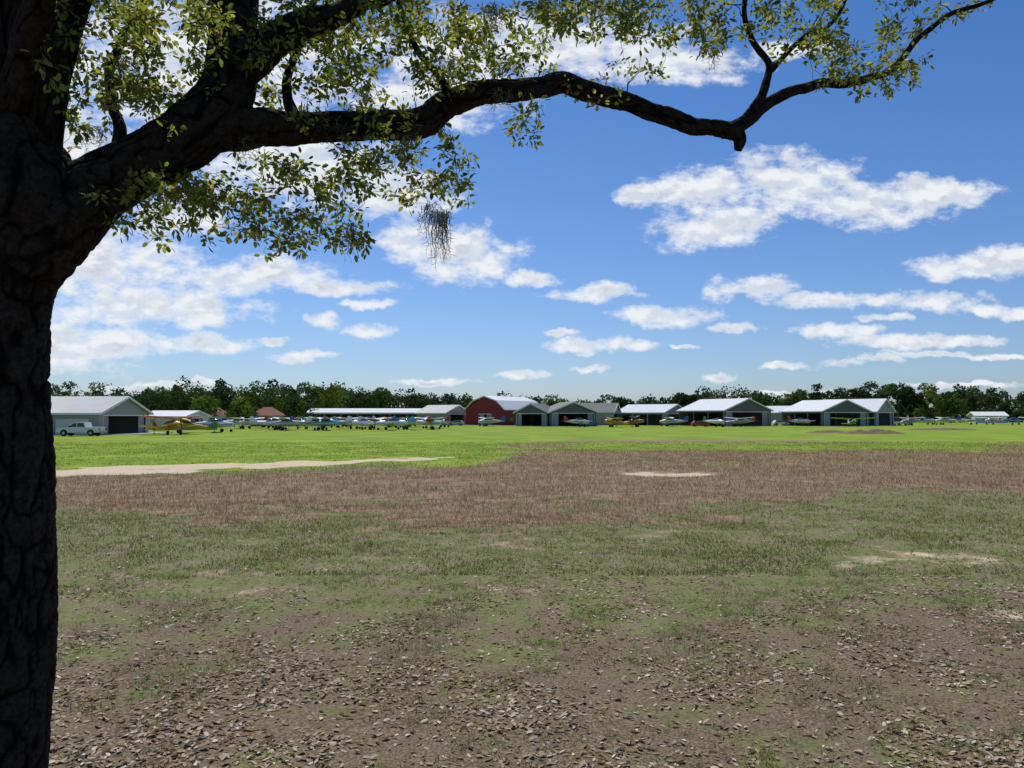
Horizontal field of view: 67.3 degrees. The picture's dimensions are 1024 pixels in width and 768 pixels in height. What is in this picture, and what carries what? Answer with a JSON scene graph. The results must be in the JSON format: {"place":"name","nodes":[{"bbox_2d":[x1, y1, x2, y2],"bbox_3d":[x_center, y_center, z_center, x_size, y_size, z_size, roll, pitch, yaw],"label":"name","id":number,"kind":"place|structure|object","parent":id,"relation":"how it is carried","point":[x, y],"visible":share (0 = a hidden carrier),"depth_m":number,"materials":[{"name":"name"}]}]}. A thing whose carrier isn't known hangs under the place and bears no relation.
{"place":"outdoors","nodes":[
{"label":"outdoors","id":0,"kind":"place"},
{"bbox_2d":[209,408,226,415],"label":"roof","id":1,"kind":"structure","parent":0,"point":[222,413],"depth_m":223.13,"materials":[{"name":"ceramic"}]},
{"bbox_2d":[464,396,537,424],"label":"red barn","id":2,"kind":"structure","parent":0,"point":[497,407],"depth_m":226.75,"materials":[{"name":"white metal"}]},
{"bbox_2d":[480,414,512,424],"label":"doors and windows","id":3,"kind":"structure","parent":2,"relation":"in","point":[481,415],"depth_m":225.85,"materials":[{"name":"grey metal"}]},
{"bbox_2d":[48,0,1023,416],"label":"sky","id":4,"kind":"structure","parent":0,"point":[847,244],"materials":[{"name":"blue"}]},
{"bbox_2d":[49,417,1023,767],"bbox_3d":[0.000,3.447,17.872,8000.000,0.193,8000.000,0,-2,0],"label":"ground","id":5,"kind":"structure","parent":0,"point":[773,719],"depth_m":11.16,"materials":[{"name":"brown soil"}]},
{"bbox_2d":[55,422,106,435],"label":"parked car","id":6,"kind":"object","parent":5,"relation":"on","point":[80,427],"visible":0.98,"depth_m":102.90,"materials":[{"name":"white paint"}]},
{"bbox_2d":[51,396,172,434],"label":"aircraft hangar","id":7,"kind":"structure","parent":5,"relation":"on","point":[119,415],"depth_m":113.85,"materials":[{"name":"grey metal"}]},
{"bbox_2d":[55,419,88,434],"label":"side doors","id":8,"kind":"structure","parent":7,"relation":"in","point":[60,423],"depth_m":108.79,"materials":[{"name":"white metal"}]},
{"bbox_2d":[103,416,143,433],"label":"doors and windows","id":9,"kind":"structure","parent":7,"relation":"in","point":[105,418],"depth_m":120.89,"materials":[{"name":"grey metal"}]},
{"bbox_2d":[132,393,176,410],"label":"oak tree","id":10,"kind":"object","parent":5,"relation":"on","point":[146,402],"visible":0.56,"depth_m":165.16,"materials":[{"name":"green plant"}]},
{"bbox_2d":[139,415,201,434],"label":"light aircraft","id":11,"kind":"object","parent":5,"relation":"on","point":[168,425],"visible":1,"depth_m":110.92,"materials":[{"name":"yellow paint"}]},
{"bbox_2d":[156,382,209,409],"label":"oak tree","id":12,"kind":"object","parent":5,"relation":"on","point":[184,402],"visible":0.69,"depth_m":197.82,"materials":[{"name":"green plant"}]},
{"bbox_2d":[149,410,225,429],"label":"aircraft hangar","id":13,"kind":"structure","parent":5,"relation":"on","point":[204,416],"depth_m":149.56,"materials":[{"name":"white metal"}]},
{"bbox_2d":[150,418,201,422],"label":"doors and windows","id":14,"kind":"structure","parent":13,"relation":"in","point":[200,419],"depth_m":148.26,"materials":[{"name":"grey metal"}]},
{"bbox_2d":[176,418,217,432],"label":"light aircraft","id":15,"kind":"object","parent":5,"relation":"on","point":[211,426],"visible":0.62,"depth_m":122.09,"materials":[{"name":"yellow paint"}]},
{"bbox_2d":[189,395,221,419],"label":"oak tree","id":16,"kind":"object","parent":5,"relation":"on","point":[208,405],"visible":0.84,"depth_m":172.74,"materials":[{"name":"green plant"}]},
{"bbox_2d":[187,417,235,431],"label":"light aircraft","id":17,"kind":"object","parent":5,"relation":"on","point":[221,423],"visible":0.79,"depth_m":127.63,"materials":[{"name":"white paint"}]},
{"bbox_2d":[206,385,243,410],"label":"oak tree","id":18,"kind":"object","parent":5,"relation":"on","point":[225,397],"visible":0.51,"depth_m":240.63,"materials":[{"name":"green plant"}]},
{"bbox_2d":[216,416,248,426],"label":"light aircraft","id":19,"kind":"object","parent":5,"relation":"on","point":[236,420],"visible":0.3,"depth_m":169.28,"materials":[{"name":"white paint"}]},
{"bbox_2d":[224,396,260,425],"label":"oak tree","id":20,"kind":"object","parent":5,"relation":"on","point":[244,409],"visible":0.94,"depth_m":198.41,"materials":[{"name":"green plant"}]},
{"bbox_2d":[230,416,267,428],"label":"light aircraft","id":21,"kind":"object","parent":5,"relation":"on","point":[245,422],"visible":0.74,"depth_m":159.61,"materials":[{"name":"white paint"}]},
{"bbox_2d":[235,382,289,410],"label":"oak tree","id":22,"kind":"object","parent":5,"relation":"on","point":[269,402],"visible":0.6,"depth_m":230.83,"materials":[{"name":"green plant"}]},
{"bbox_2d":[250,416,284,425],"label":"walls","id":23,"kind":"structure","parent":5,"relation":"on","point":[268,417],"depth_m":202.96,"materials":[{"name":"beige metal"}]},
{"bbox_2d":[254,407,286,415],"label":"roof","id":24,"kind":"structure","parent":23,"relation":"on","point":[268,411],"depth_m":203.87,"materials":[{"name":"ceramic"}]},
{"bbox_2d":[249,416,286,429],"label":"light aircraft","id":25,"kind":"object","parent":5,"relation":"on","point":[255,421],"visible":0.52,"depth_m":148.94,"materials":[{"name":"white paint"}]},
{"bbox_2d":[271,416,311,429],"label":"light aircraft","id":26,"kind":"object","parent":5,"relation":"on","point":[286,421],"visible":0.98,"depth_m":145.33,"materials":[{"name":"silver paint"}]},
{"bbox_2d":[273,389,321,425],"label":"oak tree","id":27,"kind":"object","parent":5,"relation":"on","point":[293,405],"visible":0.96,"depth_m":213.11,"materials":[{"name":"green plant"}]},
{"bbox_2d":[297,418,307,428],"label":"light aircraft","id":28,"kind":"object","parent":5,"relation":"on","point":[301,419],"visible":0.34,"depth_m":156.71,"materials":[{"name":"white paint"}]},
{"bbox_2d":[290,416,327,429],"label":"light aircraft","id":29,"kind":"object","parent":5,"relation":"on","point":[309,424],"visible":0.42,"depth_m":147.30,"materials":[{"name":"white paint"}]},
{"bbox_2d":[314,381,345,407],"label":"oak tree","id":30,"kind":"object","parent":5,"relation":"on","point":[331,399],"visible":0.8,"depth_m":286.49,"materials":[{"name":"green plant"}]},
{"bbox_2d":[311,416,351,429],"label":"light aircraft","id":31,"kind":"object","parent":5,"relation":"on","point":[322,422],"visible":0.99,"depth_m":145.23,"materials":[{"name":"blue paint"}]},
{"bbox_2d":[330,416,361,427],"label":"light aircraft","id":32,"kind":"object","parent":5,"relation":"on","point":[342,419],"visible":0.3,"depth_m":175.29,"materials":[{"name":"white paint"}]},
{"bbox_2d":[333,416,361,428],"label":"light aircraft","id":33,"kind":"object","parent":5,"relation":"on","point":[335,419],"visible":0.43,"depth_m":159.54,"materials":[{"name":"white paint"}]},
{"bbox_2d":[347,416,375,429],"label":"light aircraft","id":34,"kind":"object","parent":5,"relation":"on","point":[363,422],"visible":0.96,"depth_m":149.39,"materials":[{"name":"white paint"}]},
{"bbox_2d":[307,408,421,424],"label":"open front hangar","id":35,"kind":"structure","parent":5,"relation":"on","point":[353,413],"depth_m":239.85,"materials":[{"name":"grey metal"}]},
{"bbox_2d":[355,387,394,407],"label":"oak tree","id":36,"kind":"object","parent":5,"relation":"on","point":[383,398],"visible":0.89,"depth_m":297.28,"materials":[{"name":"green plant"}]},
{"bbox_2d":[364,416,396,428],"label":"light aircraft","id":37,"kind":"object","parent":5,"relation":"on","point":[373,420],"visible":0.34,"depth_m":155.51,"materials":[{"name":"white paint"}]},
{"bbox_2d":[375,416,414,429],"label":"light aircraft","id":38,"kind":"object","parent":5,"relation":"on","point":[390,422],"visible":0.97,"depth_m":146.38,"materials":[{"name":"white paint"}]},
{"bbox_2d":[394,392,430,407],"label":"oak tree","id":39,"kind":"object","parent":5,"relation":"on","point":[415,402],"visible":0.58,"depth_m":299.62,"materials":[{"name":"green plant"}]},
{"bbox_2d":[397,416,431,429],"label":"light aircraft","id":40,"kind":"object","parent":5,"relation":"on","point":[427,420],"visible":0.58,"depth_m":152.94,"materials":[{"name":"white paint"}]},
{"bbox_2d":[405,416,442,428],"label":"light aircraft","id":41,"kind":"object","parent":5,"relation":"on","point":[434,422],"visible":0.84,"depth_m":154.68,"materials":[{"name":"white paint"}]},
{"bbox_2d":[416,416,449,427],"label":"light aircraft","id":42,"kind":"object","parent":5,"relation":"on","point":[447,419],"visible":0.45,"depth_m":169.15,"materials":[{"name":"white paint"}]},
{"bbox_2d":[422,416,451,426],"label":"light aircraft","id":43,"kind":"object","parent":5,"relation":"on","point":[442,419],"visible":0.46,"depth_m":184.10,"materials":[{"name":"white paint"}]},
{"bbox_2d":[414,405,465,424],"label":"aircraft hangar","id":44,"kind":"structure","parent":5,"relation":"on","point":[455,412],"depth_m":233.11,"materials":[{"name":"grey metal"}]},
{"bbox_2d":[448,414,465,424],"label":"doors and windows","id":45,"kind":"structure","parent":44,"relation":"in","point":[449,415],"depth_m":234.79,"materials":[{"name":"grey metal"}]},
{"bbox_2d":[449,420,464,425],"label":"parked car","id":46,"kind":"object","parent":5,"relation":"on","point":[460,422],"visible":0.9,"depth_m":213.91,"materials":[{"name":"silver paint"}]},
{"bbox_2d":[477,416,505,425],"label":"light aircraft","id":47,"kind":"object","parent":5,"relation":"on","point":[487,420],"visible":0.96,"depth_m":199.30,"materials":[{"name":"white paint"}]},
{"bbox_2d":[0,0,994,767],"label":"oak tree","id":48,"kind":"object","parent":5,"relation":"on","point":[62,212],"visible":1,"depth_m":4.46,"materials":[{"name":"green plant"}]},
{"bbox_2d":[513,403,559,426],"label":"aircraft hangar","id":49,"kind":"structure","parent":5,"relation":"on","point":[526,415],"depth_m":203.90,"materials":[{"name":"metal"}]},
{"bbox_2d":[518,414,545,425],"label":"doors and windows","id":50,"kind":"structure","parent":49,"relation":"in","point":[519,415],"depth_m":202.75,"materials":[{"name":"grey metal"}]},
{"bbox_2d":[49,502,1023,767],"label":"leaf litter","id":51,"kind":"object","parent":5,"relation":"on","point":[451,720],"visible":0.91,"depth_m":7.62,"materials":[{"name":"brown plant"}]},
{"bbox_2d":[51,375,1023,421],"bbox_3d":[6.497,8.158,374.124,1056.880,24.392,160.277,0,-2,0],"label":"distant treeline","id":52,"kind":"object","parent":5,"relation":"on","point":[976,399],"visible":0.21,"depth_m":332.57,"materials":[{"name":"green plant"}]},
{"bbox_2d":[538,402,598,426],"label":"aircraft hangar","id":53,"kind":"structure","parent":5,"relation":"on","point":[571,410],"depth_m":202.09,"materials":[{"name":"metal"}]},
{"bbox_2d":[540,414,592,425],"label":"doors and windows","id":54,"kind":"structure","parent":53,"relation":"in","point":[555,416],"depth_m":200.73,"materials":[{"name":"grey metal"}]},
{"bbox_2d":[564,416,590,426],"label":"light aircraft","id":55,"kind":"object","parent":5,"relation":"on","point":[579,421],"visible":1,"depth_m":187.21,"materials":[{"name":"white paint"}]},
{"bbox_2d":[581,421,598,425],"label":"parked car","id":56,"kind":"object","parent":5,"relation":"on","point":[592,423],"visible":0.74,"depth_m":199.13,"materials":[{"name":"blue paint"}]},
{"bbox_2d":[579,403,620,424],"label":"aircraft hangar","id":57,"kind":"structure","parent":5,"relation":"on","point":[605,410],"depth_m":225.53,"materials":[{"name":"beige metal"}]},
{"bbox_2d":[603,417,634,426],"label":"light aircraft","id":58,"kind":"object","parent":5,"relation":"on","point":[615,421],"visible":0.98,"depth_m":185.33,"materials":[{"name":"yellow paint"}]},
{"bbox_2d":[611,396,634,408],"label":"oak tree","id":59,"kind":"object","parent":5,"relation":"on","point":[622,402],"visible":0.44,"depth_m":296.69,"materials":[{"name":"green plant"}]},
{"bbox_2d":[616,416,644,426],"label":"light aircraft","id":60,"kind":"object","parent":5,"relation":"on","point":[637,421],"visible":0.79,"depth_m":190.87,"materials":[{"name":"yellow paint"}]},
{"bbox_2d":[614,404,682,425],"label":"aircraft hangar","id":61,"kind":"structure","parent":5,"relation":"on","point":[652,414],"depth_m":228.12,"materials":[{"name":"grey metal"}]},
{"bbox_2d":[659,416,688,425],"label":"light aircraft","id":62,"kind":"object","parent":5,"relation":"on","point":[667,420],"visible":0.98,"depth_m":199.26,"materials":[{"name":"white paint"}]},
{"bbox_2d":[669,392,697,406],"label":"oak tree","id":63,"kind":"object","parent":5,"relation":"on","point":[681,400],"visible":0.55,"depth_m":298.42,"materials":[{"name":"green plant"}]},
{"bbox_2d":[691,421,709,426],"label":"parked car","id":64,"kind":"object","parent":5,"relation":"on","point":[694,423],"visible":1,"depth_m":194.87,"materials":[{"name":"red paint"}]},
{"bbox_2d":[703,416,728,426],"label":"light aircraft","id":65,"kind":"object","parent":5,"relation":"on","point":[717,421],"visible":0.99,"depth_m":188.70,"materials":[{"name":"white paint"}]},
{"bbox_2d":[676,398,773,425],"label":"aircraft hangar","id":66,"kind":"structure","parent":5,"relation":"on","point":[721,409],"depth_m":212.00,"materials":[{"name":"white metal"}]},
{"bbox_2d":[727,412,767,425],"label":"doors and windows","id":67,"kind":"structure","parent":66,"relation":"in","point":[729,414],"depth_m":208.62,"materials":[{"name":"grey metal"}]},
{"bbox_2d":[724,416,758,426],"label":"light aircraft","id":68,"kind":"object","parent":5,"relation":"on","point":[740,420],"visible":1,"depth_m":194.07,"materials":[{"name":"silver paint"}]},
{"bbox_2d":[746,390,773,405],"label":"oak tree","id":69,"kind":"object","parent":5,"relation":"on","point":[762,399],"visible":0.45,"depth_m":300.07,"materials":[{"name":"green plant"}]},
{"bbox_2d":[766,406,788,421],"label":"aircraft hangar","id":70,"kind":"structure","parent":5,"relation":"on","point":[776,414],"depth_m":261.55,"materials":[{"name":"grey metal"}]},
{"bbox_2d":[771,420,788,425],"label":"parked car","id":71,"kind":"object","parent":5,"relation":"on","point":[775,422],"visible":1,"depth_m":213.93,"materials":[{"name":"white paint"}]},
{"bbox_2d":[777,388,810,405],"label":"oak tree","id":72,"kind":"object","parent":5,"relation":"on","point":[799,396],"visible":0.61,"depth_m":306.32,"materials":[{"name":"green plant"}]},
{"bbox_2d":[784,416,815,425],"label":"light aircraft","id":73,"kind":"object","parent":5,"relation":"on","point":[801,420],"visible":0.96,"depth_m":204.21,"materials":[{"name":"white paint"}]},
{"bbox_2d":[779,399,871,425],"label":"aircraft hangar","id":74,"kind":"structure","parent":5,"relation":"on","point":[821,412],"depth_m":211.75,"materials":[{"name":"white metal"}]},
{"bbox_2d":[825,413,865,425],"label":"doors and windows","id":75,"kind":"structure","parent":74,"relation":"in","point":[827,415],"depth_m":208.17,"materials":[{"name":"grey metal"}]},
{"bbox_2d":[806,430,844,432],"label":"dirt mound","id":76,"kind":"object","parent":5,"relation":"on","point":[829,431],"visible":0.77,"depth_m":123.76,"materials":[{"name":"beige soil"}]},
{"bbox_2d":[831,417,874,426],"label":"light aircraft","id":77,"kind":"object","parent":5,"relation":"on","point":[853,421],"visible":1,"depth_m":193.72,"materials":[{"name":"green paint"}]},
{"bbox_2d":[845,389,870,398],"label":"oak tree","id":78,"kind":"object","parent":5,"relation":"on","point":[859,393],"visible":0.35,"depth_m":318.47,"materials":[{"name":"green plant"}]},
{"bbox_2d":[827,399,908,425],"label":"aircraft hangar","id":79,"kind":"structure","parent":5,"relation":"on","point":[883,411],"depth_m":217.55,"materials":[{"name":"grey metal"}]},
{"bbox_2d":[877,413,891,424],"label":"doors and windows","id":80,"kind":"structure","parent":79,"relation":"in","point":[877,413],"depth_m":218.26,"materials":[{"name":"grey metal"}]},
{"bbox_2d":[838,429,906,433],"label":"dirt mound","id":81,"kind":"object","parent":5,"relation":"on","point":[876,431],"visible":0.88,"depth_m":116.58,"materials":[{"name":"brown soil"}]},
{"bbox_2d":[890,382,925,419],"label":"oak tree","id":82,"kind":"object","parent":5,"relation":"on","point":[906,397],"visible":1,"depth_m":308.39,"materials":[{"name":"green plant"}]},
{"bbox_2d":[895,416,925,425],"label":"light aircraft","id":83,"kind":"object","parent":5,"relation":"on","point":[909,420],"visible":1,"depth_m":214.06,"materials":[{"name":"silver paint"}]},
{"bbox_2d":[914,416,934,424],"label":"light aircraft","id":84,"kind":"object","parent":5,"relation":"on","point":[928,420],"visible":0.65,"depth_m":239.31,"materials":[{"name":"white paint"}]},
{"bbox_2d":[906,428,976,429],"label":"dirt mound","id":85,"kind":"object","parent":5,"relation":"on","point":[940,429],"visible":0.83,"depth_m":148.44,"materials":[{"name":"brown soil"}]},
{"bbox_2d":[935,416,960,424],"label":"light aircraft","id":86,"kind":"object","parent":5,"relation":"on","point":[945,419],"visible":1,"depth_m":234.28,"materials":[{"name":"white paint"}]},
{"bbox_2d":[932,392,967,422],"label":"oak tree","id":87,"kind":"object","parent":5,"relation":"on","point":[945,402],"visible":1,"depth_m":298.07,"materials":[{"name":"green plant"}]},
{"bbox_2d":[951,416,978,424],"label":"light aircraft","id":88,"kind":"object","parent":5,"relation":"on","point":[968,419],"visible":0.89,"depth_m":243.88,"materials":[{"name":"white paint"}]},
{"bbox_2d":[966,412,1008,422],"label":"storage shed","id":89,"kind":"structure","parent":5,"relation":"on","point":[975,415],"depth_m":298.59,"materials":[{"name":"white metal"}]},
{"bbox_2d":[977,416,1005,424],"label":"light aircraft","id":90,"kind":"object","parent":5,"relation":"on","point":[993,419],"visible":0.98,"depth_m":238.85,"materials":[{"name":"white paint"}]},
{"bbox_2d":[1002,416,1023,424],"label":"light aircraft","id":91,"kind":"object","parent":5,"relation":"on","point":[1013,420],"visible":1,"depth_m":234.13,"materials":[{"name":"blue paint"}]}
]}

